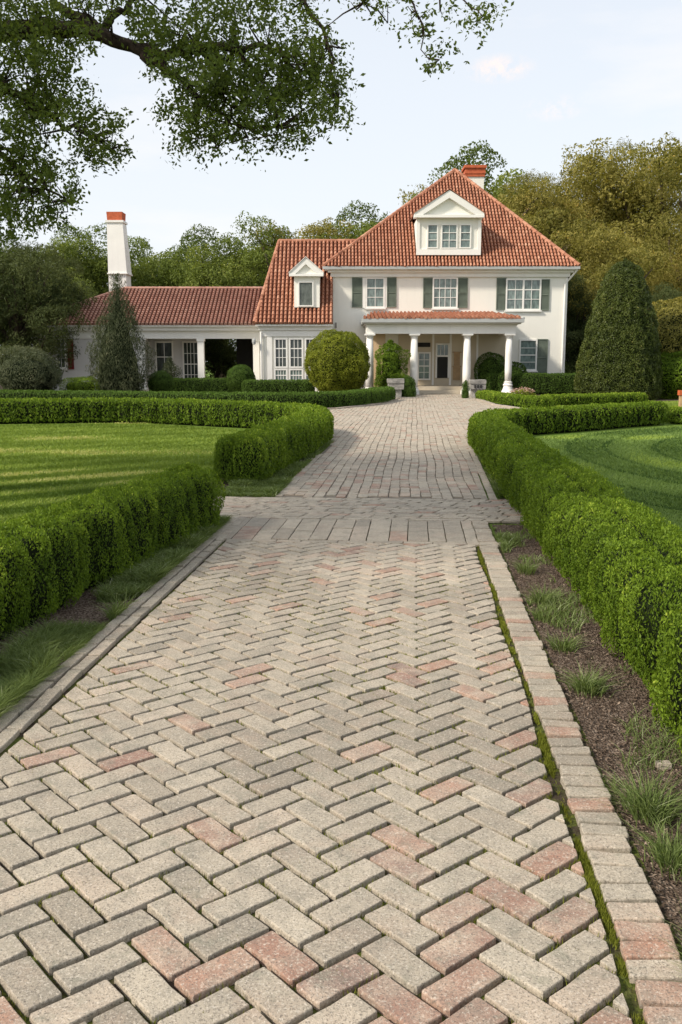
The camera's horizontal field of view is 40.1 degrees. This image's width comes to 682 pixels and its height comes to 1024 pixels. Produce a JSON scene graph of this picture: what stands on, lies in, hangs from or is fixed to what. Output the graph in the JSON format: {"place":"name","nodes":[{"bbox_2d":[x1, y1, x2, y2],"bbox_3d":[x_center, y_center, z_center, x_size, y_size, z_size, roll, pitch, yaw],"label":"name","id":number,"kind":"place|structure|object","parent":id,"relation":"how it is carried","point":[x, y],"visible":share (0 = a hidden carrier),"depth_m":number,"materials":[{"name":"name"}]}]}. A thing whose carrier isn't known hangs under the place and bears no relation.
{"place":"outdoors","nodes":[
{"label":"outdoors","id":0,"kind":"place"},
{"bbox_2d":[0,513,233,719],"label":"verge grass","id":1,"kind":"structure","parent":0,"point":[27,664],"depth_m":5.47,"materials":[{"name":"green plant"}]},
{"bbox_2d":[0,370,681,568],"bbox_3d":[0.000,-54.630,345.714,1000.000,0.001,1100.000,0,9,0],"label":"ground","id":2,"kind":"structure","parent":0,"point":[604,430],"depth_m":16.00,"materials":[{"name":"green plant"}]},
{"bbox_2d":[0,254,88,357],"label":"dark tree","id":3,"kind":"object","parent":2,"relation":"on","point":[77,268],"visible":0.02,"depth_m":47.92,"materials":[{"name":"green plant"}]},
{"bbox_2d":[0,237,96,345],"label":"broadleaf tree","id":4,"kind":"object","parent":2,"relation":"on","point":[59,245],"visible":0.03,"depth_m":60.46,"materials":[{"name":"green plant"}]},
{"bbox_2d":[0,583,136,678],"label":"mulch bed","id":5,"kind":"object","parent":2,"relation":"on","point":[88,609],"depth_m":6.14,"materials":[{"name":"soil"}]},
{"bbox_2d":[0,462,225,639],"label":"clipped hedge","id":6,"kind":"object","parent":5,"relation":"on","point":[54,558],"visible":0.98,"depth_m":6.75,"materials":[{"name":"green plant"}]},
{"bbox_2d":[32,222,163,299],"bbox_3d":[-17.857,-14.349,64.393,9.166,11.188,8.846,7,11,35],"label":"broadleaf tree","id":7,"kind":"object","parent":2,"relation":"on","point":[95,266],"visible":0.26,"depth_m":62.31,"materials":[{"name":"green plant"}]},
{"bbox_2d":[0,422,237,528],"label":"lawn grass","id":8,"kind":"structure","parent":2,"relation":"on","point":[89,433],"depth_m":16.08,"materials":[{"name":"green plant"}]},
{"bbox_2d":[89,236,201,286],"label":"broadleaf tree","id":9,"kind":"object","parent":2,"relation":"on","point":[155,262],"visible":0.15,"depth_m":65.80,"materials":[{"name":"green plant"}]},
{"bbox_2d":[0,396,333,482],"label":"clipped hedge","id":10,"kind":"object","parent":2,"relation":"on","point":[272,438],"visible":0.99,"depth_m":22.52,"materials":[{"name":"green plant"}]},
{"bbox_2d":[165,236,229,344],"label":"broadleaf tree","id":11,"kind":"object","parent":2,"relation":"on","point":[172,247],"depth_m":69.79,"materials":[{"name":"green plant"}]},
{"bbox_2d":[155,223,261,377],"bbox_3d":[-8.277,-14.378,65.547,8.592,10.866,8.902,4,10,22],"label":"broadleaf tree","id":12,"kind":"object","parent":2,"relation":"on","point":[200,255],"visible":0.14,"depth_m":63.01,"materials":[{"name":"green plant"}]},
{"bbox_2d":[204,339,236,379],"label":"dark tree","id":13,"kind":"object","parent":2,"relation":"on","point":[221,356],"visible":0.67,"depth_m":55.59,"materials":[{"name":"green plant"}]},
{"bbox_2d":[172,210,296,346],"bbox_3d":[-5.901,-14.446,64.742,12.354,11.355,11.631,1,9,6],"label":"broadleaf tree","id":14,"kind":"object","parent":2,"relation":"on","point":[263,257],"visible":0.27,"depth_m":61.34,"materials":[{"name":"green plant"}]},
{"bbox_2d":[0,0,513,257],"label":"oak tree","id":15,"kind":"object","parent":2,"relation":"on","point":[29,103],"visible":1,"depth_m":7.80,"materials":[{"name":"green plant"}]},
{"bbox_2d":[212,460,303,488],"bbox_3d":[-0.979,-1.099,16.985,1.544,0.001,10.076,0,9,2],"label":"mulch bed","id":16,"kind":"object","parent":2,"relation":"on","point":[226,484],"visible":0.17,"depth_m":12.60,"materials":[{"name":"soil"}]},
{"bbox_2d":[249,440,333,491],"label":"verge grass","id":17,"kind":"structure","parent":16,"relation":"on","point":[293,469],"depth_m":13.51,"materials":[{"name":"green plant"}]},
{"bbox_2d":[219,477,296,496],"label":"verge grass","id":18,"kind":"structure","parent":2,"relation":"on","point":[240,488],"depth_m":11.62,"materials":[{"name":"green plant"}]},
{"bbox_2d":[243,216,352,254],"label":"broadleaf tree","id":19,"kind":"object","parent":2,"relation":"on","point":[319,229],"visible":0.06,"depth_m":65.39,"materials":[{"name":"green plant"}]},
{"bbox_2d":[32,165,580,393],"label":"house","id":20,"kind":"structure","parent":2,"relation":"on","point":[448,279],"depth_m":46.92,"materials":[{"name":"paint"}]},
{"bbox_2d":[56,339,67,369],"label":"window","id":21,"kind":"structure","parent":20,"relation":"in","point":[61,362],"depth_m":47.93,"materials":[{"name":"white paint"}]},
{"bbox_2d":[155,341,173,370],"bbox_3d":[-9.515,-7.979,50.347,0.970,2.416,0.090,0,9,0],"label":"window","id":22,"kind":"structure","parent":20,"relation":"in","point":[164,349],"depth_m":50.25,"materials":[{"name":"grey glass"}]},
{"bbox_2d":[182,341,197,378],"bbox_3d":[-8.094,-7.979,50.347,0.873,2.416,0.090,0,9,0],"label":"window","id":23,"kind":"structure","parent":20,"relation":"in","point":[189,349],"depth_m":50.31,"materials":[{"name":"white paint"}]},
{"bbox_2d":[274,338,287,367],"bbox_3d":[-2.935,-7.753,45.521,0.652,1.443,0.090,0,9,0],"label":"window","id":24,"kind":"structure","parent":20,"relation":"in","point":[280,344],"depth_m":45.52,"materials":[{"name":"white paint"}]},
{"bbox_2d":[274,369,287,379],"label":"window","id":25,"kind":"structure","parent":20,"relation":"in","point":[279,374],"depth_m":45.67,"materials":[{"name":"white paint"}]},
{"bbox_2d":[289,338,302,367],"bbox_3d":[-2.190,-7.753,45.521,0.695,1.443,0.090,0,9,0],"label":"window","id":26,"kind":"structure","parent":20,"relation":"in","point":[296,344],"depth_m":45.52,"materials":[{"name":"white paint"}]},
{"bbox_2d":[289,369,302,381],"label":"window","id":27,"kind":"structure","parent":20,"relation":"in","point":[295,374],"depth_m":45.67,"materials":[{"name":"white paint"}]},
{"bbox_2d":[305,338,314,364],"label":"window","id":28,"kind":"structure","parent":20,"relation":"in","point":[307,340],"depth_m":45.44,"materials":[{"name":"white paint"}]},
{"bbox_2d":[365,277,385,308],"bbox_3d":[1.716,-10.963,46.796,1.062,1.572,0.140,0,9,0],"label":"window","id":29,"kind":"structure","parent":20,"relation":"in","point":[375,286],"depth_m":46.81,"materials":[{"name":"white glass"}]},
{"bbox_2d":[418,352,430,379],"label":"window","id":30,"kind":"structure","parent":20,"relation":"in","point":[424,358],"depth_m":47.33,"materials":[{"name":"grey glass"}]},
{"bbox_2d":[435,343,449,377],"bbox_3d":[5.139,-7.664,47.282,0.706,1.735,0.078,0,9,0],"label":"door","id":31,"kind":"structure","parent":20,"relation":"in","point":[442,356],"depth_m":47.27,"materials":[{"name":"white paint"}]},
{"bbox_2d":[431,277,458,309],"bbox_3d":[5.221,-10.955,46.798,1.365,1.588,0.140,0,9,0],"label":"window","id":32,"kind":"structure","parent":20,"relation":"in","point":[445,289],"depth_m":46.82,"materials":[{"name":"white glass"}]},
{"bbox_2d":[504,279,541,311],"bbox_3d":[9.147,-10.874,46.811,1.872,1.622,0.140,0,9,0],"label":"window","id":33,"kind":"structure","parent":20,"relation":"in","point":[522,295],"depth_m":46.84,"materials":[{"name":"white glass"}]},
{"bbox_2d":[519,339,537,371],"bbox_3d":[9.477,-7.918,47.292,1.013,1.637,0.140,0,9,0],"label":"window","id":34,"kind":"structure","parent":20,"relation":"in","point":[527,347],"depth_m":47.30,"materials":[{"name":"glass"}]},
{"bbox_2d":[0,519,681,1023],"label":"drive bed","id":35,"kind":"object","parent":2,"relation":"on","point":[628,987],"visible":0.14,"depth_m":3.14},
{"bbox_2d":[0,545,647,1023],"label":"joint moss","id":36,"kind":"object","parent":35,"relation":"on","point":[592,883],"visible":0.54,"depth_m":3.52,"materials":[{"name":"green plant"}]},
{"bbox_2d":[0,394,681,1023],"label":"drive pavers","id":37,"kind":"object","parent":35,"relation":"on","point":[336,558],"visible":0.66,"depth_m":3.53,"materials":[{"name":"brick"}]},
{"bbox_2d":[387,379,404,397],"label":"stone pier","id":38,"kind":"structure","parent":37,"relation":"on","point":[397,385],"depth_m":39.66,"materials":[{"name":"beige stone"}]},
{"bbox_2d":[387,373,403,383],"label":"round shrub","id":39,"kind":"object","parent":38,"relation":"in","point":[397,376],"visible":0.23,"depth_m":42.56,"materials":[{"name":"green plant"}]},
{"bbox_2d":[461,380,469,397],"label":"round shrub","id":40,"kind":"object","parent":37,"relation":"on","point":[465,391],"visible":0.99,"depth_m":39.99,"materials":[{"name":"green plant"}]},
{"bbox_2d":[307,217,384,238],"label":"broadleaf tree","id":41,"kind":"object","parent":2,"relation":"on","point":[372,224],"visible":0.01,"depth_m":67.51,"materials":[{"name":"green plant"}]},
{"bbox_2d":[335,200,387,238],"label":"broadleaf tree","id":42,"kind":"object","parent":2,"relation":"on","point":[358,217],"visible":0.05,"depth_m":69.42,"materials":[{"name":"green plant"}]},
{"bbox_2d":[282,394,474,498],"bbox_3d":[2.599,-3.022,28.721,29.161,0.001,25.096,-8,13,-42],"label":"forecourt bed","id":43,"kind":"object","parent":2,"relation":"on","point":[323,452],"visible":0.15,"depth_m":13.73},
{"bbox_2d":[402,375,416,396],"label":"round shrub","id":44,"kind":"object","parent":43,"relation":"on","point":[409,390],"visible":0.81,"depth_m":41.41,"materials":[{"name":"green plant"}]},
{"bbox_2d":[397,184,427,205],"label":"broadleaf tree","id":45,"kind":"object","parent":2,"relation":"on","point":[423,188],"visible":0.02,"depth_m":68.81,"materials":[{"name":"green plant"}]},
{"bbox_2d":[409,139,536,207],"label":"broadleaf tree","id":46,"kind":"object","parent":2,"relation":"on","point":[474,153],"visible":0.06,"depth_m":65.23,"materials":[{"name":"green plant"}]},
{"bbox_2d":[476,398,519,408],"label":"kerb","id":47,"kind":"structure","parent":2,"relation":"on","point":[491,403],"depth_m":33.36,"materials":[{"name":"stone"}]},
{"bbox_2d":[475,390,554,406],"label":"hedge","id":48,"kind":"object","parent":2,"relation":"on","point":[507,398],"visible":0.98,"depth_m":33.59,"materials":[{"name":"green plant"}]},
{"bbox_2d":[510,386,536,394],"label":"flowering plant","id":49,"kind":"object","parent":2,"relation":"on","point":[519,391],"visible":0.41,"depth_m":36.52,"materials":[{"name":"green plant"}]},
{"bbox_2d":[488,169,600,257],"bbox_3d":[11.757,-15.960,64.064,12.640,14.458,10.763,-4,10,-23],"label":"broadleaf tree","id":50,"kind":"object","parent":2,"relation":"on","point":[537,181],"visible":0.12,"depth_m":60.93,"materials":[{"name":"green plant"}]},
{"bbox_2d":[507,207,610,320],"bbox_3d":[11.808,-13.644,59.632,10.192,11.286,8.741,1,9,4],"label":"broadleaf tree","id":51,"kind":"object","parent":2,"relation":"on","point":[559,243],"visible":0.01,"depth_m":57.00,"materials":[{"name":"green plant"}]},
{"bbox_2d":[511,171,625,254],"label":"broadleaf tree","id":52,"kind":"object","parent":2,"relation":"on","point":[552,180],"visible":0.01,"depth_m":67.24,"materials":[{"name":"green plant"}]},
{"bbox_2d":[466,400,681,752],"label":"clipped hedge","id":53,"kind":"object","parent":2,"relation":"on","point":[618,556],"visible":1,"depth_m":6.54,"materials":[{"name":"green plant"}]},
{"bbox_2d":[564,316,588,373],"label":"dark tree","id":54,"kind":"object","parent":2,"relation":"on","point":[572,347],"visible":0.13,"depth_m":49.13,"materials":[{"name":"green plant"}]},
{"bbox_2d":[565,271,600,372],"bbox_3d":[13.660,-9.975,51.974,6.268,6.576,5.703,-8,12,-39],"label":"dark tree","id":55,"kind":"object","parent":2,"relation":"on","point":[576,323],"visible":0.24,"depth_m":50.91,"materials":[{"name":"green plant"}]},
{"bbox_2d":[492,523,681,951],"bbox_3d":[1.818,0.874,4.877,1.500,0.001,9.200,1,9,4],"label":"mulch bed","id":56,"kind":"object","parent":2,"relation":"on","point":[671,887],"visible":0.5,"depth_m":4.45,"materials":[{"name":"soil"}]},
{"bbox_2d":[501,531,531,543],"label":"grass clump","id":57,"kind":"object","parent":56,"relation":"on","point":[515,538],"visible":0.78,"depth_m":8.49,"materials":[{"name":"green plant"}]},
{"bbox_2d":[504,555,543,575],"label":"grass clump","id":58,"kind":"object","parent":56,"relation":"on","point":[525,568],"visible":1,"depth_m":7.28,"materials":[{"name":"green plant"}]},
{"bbox_2d":[516,582,572,605],"bbox_3d":[1.373,0.567,6.402,0.480,0.115,0.525,0,9,0],"label":"grass clump","id":59,"kind":"object","parent":56,"relation":"on","point":[542,596],"visible":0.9,"depth_m":6.40,"materials":[{"name":"green plant"}]},
{"bbox_2d":[538,626,595,655],"bbox_3d":[1.291,0.748,5.349,0.392,0.096,0.568,0,9,0],"label":"grass clump","id":60,"kind":"object","parent":56,"relation":"on","point":[566,645],"visible":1,"depth_m":5.36,"materials":[{"name":"green plant"}]},
{"bbox_2d":[543,659,636,698],"bbox_3d":[1.248,0.844,4.699,0.550,0.115,0.489,3,10,19],"label":"grass clump","id":61,"kind":"object","parent":56,"relation":"on","point":[588,685],"visible":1,"depth_m":4.66,"materials":[{"name":"green plant"}]},
{"bbox_2d":[579,757,681,832],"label":"grass clump","id":62,"kind":"object","parent":56,"relation":"on","point":[654,805],"visible":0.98,"depth_m":3.41,"materials":[{"name":"green plant"}]},
{"bbox_2d":[616,809,681,882],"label":"grass clump","id":63,"kind":"object","parent":56,"relation":"on","point":[670,853],"visible":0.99,"depth_m":3.08,"materials":[{"name":"green plant"}]},
{"bbox_2d":[655,761,672,769],"bbox_3d":[1.320,1.036,3.813,0.063,0.024,0.038,0,9,0],"label":"stone pebble","id":64,"kind":"object","parent":56,"relation":"on","point":[658,764],"visible":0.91,"depth_m":3.80,"materials":[{"name":"beige stone"}]},
{"bbox_2d":[496,137,681,280],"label":"broadleaf tree","id":65,"kind":"object","parent":2,"relation":"on","point":[590,162],"visible":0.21,"depth_m":60.45,"materials":[{"name":"green plant"}]},
{"bbox_2d":[541,391,647,405],"bbox_3d":[9.515,-4.265,35.086,4.985,0.482,0.954,-5,10,-27],"label":"hedge","id":66,"kind":"object","parent":2,"relation":"on","point":[584,398],"visible":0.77,"depth_m":34.72,"materials":[{"name":"green plant"}]},
{"bbox_2d":[558,395,678,400],"bbox_3d":[10.875,-5.167,41.965,10.250,0.001,11.500,0,9,0],"label":"planting bed","id":67,"kind":"object","parent":2,"relation":"on","point":[662,399],"depth_m":39.41,"materials":[{"name":"green plant"}]},
{"bbox_2d":[468,379,486,397],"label":"stone pier","id":68,"kind":"structure","parent":67,"relation":"on","point":[475,385],"depth_m":40.65,"materials":[{"name":"beige stone"}]},
{"bbox_2d":[473,352,504,379],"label":"leafy shrub","id":69,"kind":"object","parent":67,"relation":"on","point":[492,364],"visible":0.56,"depth_m":45.99,"materials":[{"name":"green plant"}]},
{"bbox_2d":[500,361,527,375],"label":"leafy shrub","id":70,"kind":"object","parent":67,"relation":"on","point":[516,369],"visible":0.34,"depth_m":45.32,"materials":[{"name":"green plant"}]},
{"bbox_2d":[483,372,581,394],"bbox_3d":[9.425,-6.215,45.112,5.192,1.099,1.466,3,10,18],"label":"hedge","id":71,"kind":"object","parent":67,"relation":"on","point":[550,383],"visible":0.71,"depth_m":44.56,"materials":[{"name":"green plant"}]},
{"bbox_2d":[573,258,663,400],"bbox_3d":[11.806,-7.682,39.295,3.701,5.904,3.806,0,9,0],"label":"cone topiary","id":72,"kind":"object","parent":67,"relation":"on","point":[619,352],"visible":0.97,"depth_m":38.26,"materials":[{"name":"green plant"}]},
{"bbox_2d":[652,296,681,360],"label":"leafy shrub","id":73,"kind":"object","parent":67,"relation":"on","point":[669,328],"visible":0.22,"depth_m":40.51,"materials":[{"name":"green plant"}]},
{"bbox_2d":[656,351,681,398],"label":"leafy shrub","id":74,"kind":"object","parent":67,"relation":"on","point":[671,368],"visible":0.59,"depth_m":39.23,"materials":[{"name":"green plant"}]},
{"bbox_2d":[558,135,681,263],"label":"broadleaf tree","id":75,"kind":"object","parent":2,"relation":"on","point":[612,149],"visible":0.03,"depth_m":64.52,"materials":[{"name":"green plant"}]},
{"bbox_2d":[567,223,675,330],"bbox_3d":[14.935,-11.604,53.285,8.363,9.260,7.172,-7,11,-36],"label":"broadleaf tree","id":76,"kind":"object","parent":2,"relation":"on","point":[641,255],"visible":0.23,"depth_m":51.42,"materials":[{"name":"green plant"}]},
{"bbox_2d":[589,131,681,310],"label":"broadleaf tree","id":77,"kind":"object","parent":2,"relation":"on","point":[671,158],"visible":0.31,"depth_m":59.14,"materials":[{"name":"green plant"}]},
{"bbox_2d":[622,170,681,309],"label":"broadleaf tree","id":78,"kind":"object","parent":2,"relation":"on","point":[663,230],"visible":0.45,"depth_m":56.23,"materials":[{"name":"green plant"}]},
{"bbox_2d":[647,281,681,313],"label":"dark tree","id":79,"kind":"object","parent":2,"relation":"on","point":[669,292],"visible":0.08,"depth_m":48.54,"materials":[{"name":"green plant"}]},
{"bbox_2d":[667,405,681,423],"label":"hedge","id":80,"kind":"object","parent":2,"relation":"on","point":[675,415],"visible":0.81,"depth_m":24.32,"materials":[{"name":"green plant"}]},
{"bbox_2d":[677,390,681,406],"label":"wooden post","id":81,"kind":"object","parent":2,"relation":"on","point":[680,397],"visible":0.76,"depth_m":30.28,"materials":[{"name":"brown wood"}]},
{"bbox_2d":[0,0,681,361],"label":"sky","id":82,"kind":"structure","parent":0,"point":[555,74],"materials":[{"name":"white"}]},
{"bbox_2d":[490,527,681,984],"bbox_3d":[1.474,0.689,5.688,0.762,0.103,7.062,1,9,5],"label":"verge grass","id":83,"kind":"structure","parent":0,"point":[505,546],"depth_m":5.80,"materials":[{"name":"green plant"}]},
{"bbox_2d":[537,425,681,536],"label":"lawn grass","id":84,"kind":"structure","parent":0,"point":[677,476],"depth_m":15.63,"materials":[{"name":"green plant"}]},
{"bbox_2d":[554,400,678,408],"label":"lawn grass","id":85,"kind":"structure","parent":0,"point":[673,403],"depth_m":35.29,"materials":[{"name":"green plant"}]},
{"label":"planting bed","id":86,"kind":"structure","parent":0,"visible":0},
{"bbox_2d":[0,344,43,382],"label":"leafy shrub","id":87,"kind":"object","parent":86,"relation":"on","point":[1,348],"visible":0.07,"depth_m":39.27,"materials":[{"name":"green plant"}]},
{"bbox_2d":[0,252,51,345],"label":"dark tree","id":88,"kind":"object","parent":86,"relation":"on","point":[3,322],"visible":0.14,"depth_m":45.80,"materials":[{"name":"green plant"}]},
{"bbox_2d":[0,344,63,390],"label":"leafy shrub","id":89,"kind":"object","parent":86,"relation":"on","point":[27,374],"visible":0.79,"depth_m":37.68,"materials":[{"name":"green plant"}]},
{"bbox_2d":[0,236,98,371],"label":"dark tree","id":90,"kind":"object","parent":86,"relation":"on","point":[39,301],"visible":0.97,"depth_m":44.47,"materials":[{"name":"green plant"}]},
{"bbox_2d":[58,376,99,392],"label":"leafy shrub","id":91,"kind":"object","parent":86,"relation":"on","point":[77,384],"visible":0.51,"depth_m":40.73,"materials":[{"name":"green plant"}]},
{"bbox_2d":[85,272,157,393],"bbox_3d":[-9.859,-7.879,41.725,3.356,5.586,3.093,0,9,0],"label":"juniper","id":92,"kind":"object","parent":86,"relation":"on","point":[116,358],"visible":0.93,"depth_m":41.29,"materials":[{"name":"green plant"}]},
{"bbox_2d":[147,370,174,391],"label":"round shrub","id":93,"kind":"object","parent":86,"relation":"on","point":[160,381],"visible":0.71,"depth_m":42.71,"materials":[{"name":"green plant"}]},
{"bbox_2d":[161,356,182,377],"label":"leafy shrub","id":94,"kind":"object","parent":86,"relation":"on","point":[168,364],"visible":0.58,"depth_m":46.18,"materials":[{"name":"green plant"}]},
{"bbox_2d":[0,386,395,407],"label":"hedge","id":95,"kind":"object","parent":86,"relation":"on","point":[350,397],"visible":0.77,"depth_m":32.25,"materials":[{"name":"green plant"}]},
{"bbox_2d":[172,377,230,393],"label":"hedge","id":96,"kind":"object","parent":86,"relation":"on","point":[196,384],"visible":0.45,"depth_m":45.47,"materials":[{"name":"green plant"}]},
{"bbox_2d":[225,364,255,391],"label":"round shrub","id":97,"kind":"object","parent":86,"relation":"on","point":[237,375],"visible":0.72,"depth_m":43.59,"materials":[{"name":"green plant"}]},
{"bbox_2d":[241,379,314,393],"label":"hedge","id":98,"kind":"object","parent":86,"relation":"on","point":[276,385],"visible":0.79,"depth_m":42.73,"materials":[{"name":"green plant"}]},
{"bbox_2d":[303,329,370,390],"bbox_3d":[-0.167,-6.506,41.001,2.996,3.021,3.033,0,9,0],"label":"round shrub","id":99,"kind":"object","parent":86,"relation":"on","point":[336,360],"visible":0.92,"depth_m":40.01,"materials":[{"name":"green plant"}]},
{"bbox_2d":[327,398,399,408],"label":"kerb","id":100,"kind":"structure","parent":86,"relation":"on","point":[358,405],"depth_m":32.79,"materials":[{"name":"stone"}]},
{"bbox_2d":[374,339,410,386],"bbox_3d":[2.377,-6.739,43.632,1.616,2.647,1.864,-9,13,-44],"label":"pyramid shrub","id":101,"kind":"object","parent":86,"relation":"on","point":[389,366],"visible":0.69,"depth_m":43.30,"materials":[{"name":"green plant"}]},
{"label":"mulch bed","id":102,"kind":"structure","parent":0,"visible":0},
{"bbox_2d":[474,454,508,497],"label":"verge grass","id":103,"kind":"structure","parent":102,"relation":"on","point":[494,485],"depth_m":11.88,"materials":[{"name":"green plant"}]}
]}

